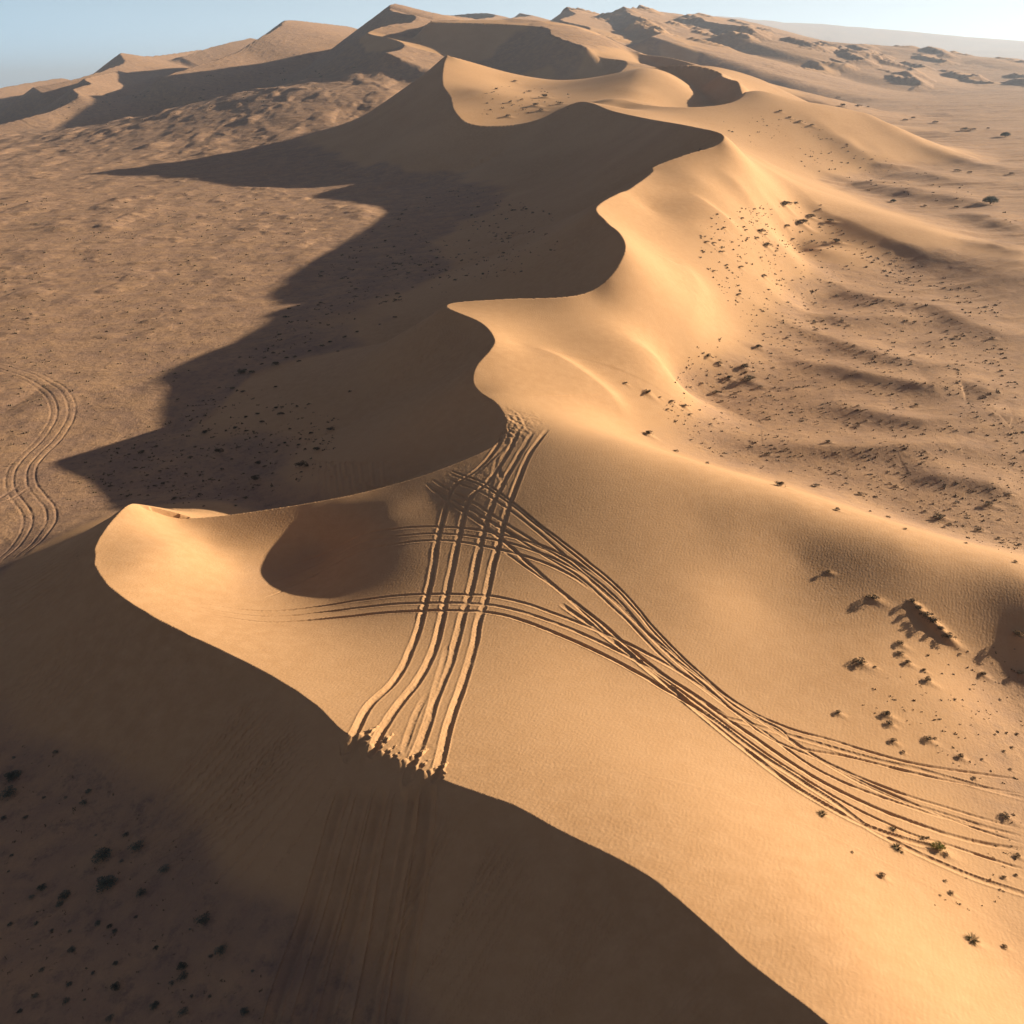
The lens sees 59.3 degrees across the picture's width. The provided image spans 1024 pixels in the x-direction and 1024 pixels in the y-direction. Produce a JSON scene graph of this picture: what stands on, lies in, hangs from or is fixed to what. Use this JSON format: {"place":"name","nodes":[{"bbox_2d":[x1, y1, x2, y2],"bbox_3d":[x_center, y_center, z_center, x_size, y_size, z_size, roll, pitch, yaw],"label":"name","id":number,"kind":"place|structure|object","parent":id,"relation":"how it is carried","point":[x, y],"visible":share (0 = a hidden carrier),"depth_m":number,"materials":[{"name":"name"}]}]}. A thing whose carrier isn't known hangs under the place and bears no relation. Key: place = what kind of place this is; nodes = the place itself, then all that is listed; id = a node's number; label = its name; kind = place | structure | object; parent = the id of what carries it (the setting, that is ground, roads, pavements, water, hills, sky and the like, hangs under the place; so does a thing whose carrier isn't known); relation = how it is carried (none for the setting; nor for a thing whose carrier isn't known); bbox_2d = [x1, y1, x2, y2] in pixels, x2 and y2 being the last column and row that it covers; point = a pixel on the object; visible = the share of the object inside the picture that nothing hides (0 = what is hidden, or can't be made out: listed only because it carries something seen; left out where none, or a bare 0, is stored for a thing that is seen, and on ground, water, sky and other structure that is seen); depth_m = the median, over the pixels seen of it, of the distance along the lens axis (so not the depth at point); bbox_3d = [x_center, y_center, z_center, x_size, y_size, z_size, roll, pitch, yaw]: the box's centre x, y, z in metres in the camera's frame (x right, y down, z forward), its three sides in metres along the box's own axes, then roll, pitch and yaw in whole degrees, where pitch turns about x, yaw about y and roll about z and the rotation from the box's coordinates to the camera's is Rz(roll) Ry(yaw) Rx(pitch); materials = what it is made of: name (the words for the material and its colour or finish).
{"place":"outdoors","nodes":[
{"label":"outdoors","id":0,"kind":"place"},
{"bbox_2d":[0,5,1023,1023],"bbox_3d":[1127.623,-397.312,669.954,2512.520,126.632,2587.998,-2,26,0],"label":"sand dunes","id":1,"kind":"structure","parent":0,"point":[507,671],"depth_m":62.50,"materials":[{"name":"beige sand"}]},
{"bbox_2d":[742,375,756,381],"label":"shrub","id":2,"kind":"object","parent":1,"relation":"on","point":[749,378],"visible":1,"depth_m":122.77,"materials":[{"name":"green plant"}]},
{"bbox_2d":[893,842,903,850],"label":"grass tuft","id":3,"kind":"object","parent":1,"relation":"on","point":[896,845],"visible":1,"depth_m":45.23,"materials":[{"name":"beige plant"}]},
{"bbox_2d":[919,611,933,618],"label":"shrub","id":4,"kind":"object","parent":1,"relation":"on","point":[926,614],"visible":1,"depth_m":64.04,"materials":[{"name":"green plant"}]},
{"bbox_2d":[926,616,940,624],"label":"shrub","id":5,"kind":"object","parent":1,"relation":"on","point":[934,621],"visible":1,"depth_m":63.55,"materials":[{"name":"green plant"}]},
{"bbox_2d":[930,841,946,854],"bbox_3d":[21.754,17.059,45.861,0.910,0.321,0.896,-9,27,-14],"label":"bush","id":6,"kind":"object","parent":1,"relation":"on","point":[940,845],"visible":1,"depth_m":45.83,"materials":[{"name":"green plant"}]},
{"bbox_2d":[964,931,982,946],"bbox_3d":[20.514,18.961,40.045,0.855,0.252,0.885,12,29,26],"label":"grass tuft","id":7,"kind":"object","parent":1,"relation":"on","point":[974,938],"visible":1,"depth_m":40.06,"materials":[{"name":"beige plant"}]},
{"bbox_2d":[999,812,1011,819],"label":"shrub","id":8,"kind":"object","parent":1,"relation":"on","point":[1007,816],"visible":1,"depth_m":49.26,"materials":[{"name":"green plant"}]},
{"bbox_2d":[0,4,1023,1023],"bbox_3d":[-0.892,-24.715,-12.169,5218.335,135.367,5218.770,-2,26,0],"label":"desert plain","id":9,"kind":"structure","parent":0,"point":[102,154],"depth_m":146.47,"materials":[{"name":"brown sand"}]},
{"bbox_2d":[0,785,16,800],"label":"shrub","id":10,"kind":"object","parent":9,"relation":"on","point":[6,794],"visible":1,"depth_m":53.53,"materials":[{"name":"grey plant"}]},
{"bbox_2d":[2,770,21,782],"bbox_3d":[-30.346,16.015,54.617,1.131,0.412,1.154,-4,26,-4],"label":"shrub","id":11,"kind":"object","parent":9,"relation":"on","point":[11,776],"visible":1,"depth_m":54.62,"materials":[{"name":"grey plant"}]},
{"bbox_2d":[37,883,46,890],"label":"shrub","id":12,"kind":"object","parent":9,"relation":"on","point":[41,887],"visible":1,"depth_m":47.72,"materials":[{"name":"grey plant"}]},
{"bbox_2d":[58,890,71,900],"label":"shrub","id":13,"kind":"object","parent":9,"relation":"on","point":[62,894],"visible":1,"depth_m":47.11,"materials":[{"name":"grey plant"}]},
{"bbox_2d":[67,946,74,952],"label":"shrub","id":14,"kind":"object","parent":9,"relation":"on","point":[71,948],"visible":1,"depth_m":44.20,"materials":[{"name":"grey plant"}]},
{"bbox_2d":[91,847,112,863],"bbox_3d":[-22.230,18.576,48.780,1.273,0.389,1.212,-19,31,-30],"label":"shrub","id":15,"kind":"object","parent":9,"relation":"on","point":[103,855],"visible":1,"depth_m":48.73,"materials":[{"name":"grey plant"}]},
{"bbox_2d":[91,875,118,893],"bbox_3d":[-21.320,19.437,47.111,1.258,0.457,1.284,8,28,20],"label":"shrub","id":16,"kind":"object","parent":9,"relation":"on","point":[103,881],"visible":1,"depth_m":47.12,"materials":[{"name":"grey plant"}]},
{"bbox_2d":[110,981,121,990],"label":"shrub","id":17,"kind":"object","parent":9,"relation":"on","point":[115,985],"visible":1,"depth_m":42.13,"materials":[{"name":"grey plant"}]},
{"bbox_2d":[127,840,143,852],"bbox_3d":[-20.340,18.115,48.795,1.052,0.322,0.822,-8,27,-11],"label":"shrub","id":18,"kind":"object","parent":9,"relation":"on","point":[134,847],"visible":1,"depth_m":48.75,"materials":[{"name":"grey plant"}]},
{"bbox_2d":[135,888,145,897],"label":"shrub","id":19,"kind":"object","parent":9,"relation":"on","point":[140,892],"visible":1,"depth_m":46.35,"materials":[{"name":"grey plant"}]},
{"bbox_2d":[149,1001,159,1011],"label":"shrub","id":20,"kind":"object","parent":9,"relation":"on","point":[155,1004],"visible":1,"depth_m":41.06,"materials":[{"name":"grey plant"}]},
{"bbox_2d":[157,864,168,874],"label":"shrub","id":21,"kind":"object","parent":9,"relation":"on","point":[163,869],"visible":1,"depth_m":47.22,"materials":[{"name":"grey plant"}]},
{"bbox_2d":[176,962,186,969],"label":"shrub","id":22,"kind":"object","parent":9,"relation":"on","point":[181,965],"visible":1,"depth_m":42.38,"materials":[{"name":"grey plant"}]},
{"bbox_2d":[176,970,188,981],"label":"shrub","id":23,"kind":"object","parent":9,"relation":"on","point":[183,976],"visible":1,"depth_m":41.96,"materials":[{"name":"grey plant"}]},
{"bbox_2d":[177,1007,188,1014],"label":"shrub","id":24,"kind":"object","parent":9,"relation":"on","point":[182,1011],"visible":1,"depth_m":40.59,"materials":[{"name":"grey plant"}]},
{"bbox_2d":[194,913,209,926],"bbox_3d":[-15.162,19.992,44.163,0.956,0.293,0.752,-7,27,-10],"label":"shrub","id":25,"kind":"object","parent":9,"relation":"on","point":[200,920],"visible":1,"depth_m":44.14,"materials":[{"name":"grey plant"}]},
{"bbox_2d":[213,943,227,957],"bbox_3d":[-13.821,20.789,42.694,0.676,0.266,0.869,9,28,22],"label":"shrub","id":26,"kind":"object","parent":9,"relation":"on","point":[221,947],"visible":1,"depth_m":42.71,"materials":[{"name":"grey plant"}]},
{"bbox_2d":[240,1007,248,1016],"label":"shrub","id":27,"kind":"object","parent":9,"relation":"on","point":[242,1011],"visible":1,"depth_m":40.14,"materials":[{"name":"grey plant"}]},
{"bbox_2d":[248,475,259,479],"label":"shrub","id":28,"kind":"object","parent":9,"relation":"on","point":[254,477],"visible":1,"depth_m":95.70,"materials":[{"name":"green plant"}]},
{"bbox_2d":[293,460,308,467],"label":"shrub","id":29,"kind":"object","parent":9,"relation":"on","point":[298,463],"visible":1,"depth_m":96.51,"materials":[{"name":"green plant"}]},
{"bbox_2d":[0,67,1023,1022],"bbox_3d":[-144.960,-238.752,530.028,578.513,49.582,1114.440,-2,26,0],"label":"plant litter","id":30,"kind":"object","parent":9,"relation":"on","point":[676,421],"visible":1,"depth_m":126.84,"materials":[{"name":"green plant"}]},
{"bbox_2d":[782,200,792,204],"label":"shrub","id":31,"kind":"object","parent":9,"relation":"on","point":[785,202],"visible":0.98,"depth_m":200.23,"materials":[{"name":"beige plant"}]},
{"bbox_2d":[797,219,807,223],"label":"shrub","id":32,"kind":"object","parent":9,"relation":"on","point":[803,220],"visible":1,"depth_m":197.69,"materials":[{"name":"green plant"}]},
{"bbox_2d":[853,657,867,665],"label":"shrub","id":33,"kind":"object","parent":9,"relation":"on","point":[862,661],"visible":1,"depth_m":59.71,"materials":[{"name":"green plant"}]},
{"bbox_2d":[866,593,879,601],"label":"shrub","id":34,"kind":"object","parent":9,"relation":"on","point":[874,596],"visible":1,"depth_m":65.31,"materials":[{"name":"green plant"}]},
{"bbox_2d":[933,514,945,519],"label":"shrub","id":35,"kind":"object","parent":9,"relation":"on","point":[939,515],"visible":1,"depth_m":85.80,"materials":[{"name":"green plant"}]},
{"bbox_2d":[941,632,956,639],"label":"shrub","id":36,"kind":"object","parent":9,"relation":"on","point":[949,634],"visible":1,"depth_m":62.90,"materials":[{"name":"green plant"}]},
{"bbox_2d":[982,195,998,203],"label":"thorn tree","id":37,"kind":"object","parent":9,"relation":"on","point":[993,199],"visible":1,"depth_m":259.10,"materials":[{"name":"grey plant"}]},
{"bbox_2d":[1001,132,1010,136],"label":"thorn tree","id":38,"kind":"object","parent":9,"relation":"on","point":[1005,134],"visible":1,"depth_m":464.32,"materials":[{"name":"grey plant"}]},
{"bbox_2d":[1009,630,1023,638],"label":"shrub","id":39,"kind":"object","parent":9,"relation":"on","point":[1018,633],"visible":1,"depth_m":63.27,"materials":[{"name":"green plant"}]},
{"bbox_2d":[0,0,1023,87],"label":"sky","id":40,"kind":"structure","parent":0,"point":[41,40],"materials":[{"name":"blue"}]},
{"bbox_2d":[713,16,1023,59],"bbox_3d":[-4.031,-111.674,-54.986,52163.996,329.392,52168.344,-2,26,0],"label":"hills","id":41,"kind":"structure","parent":0,"point":[988,47],"depth_m":5809.75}
]}

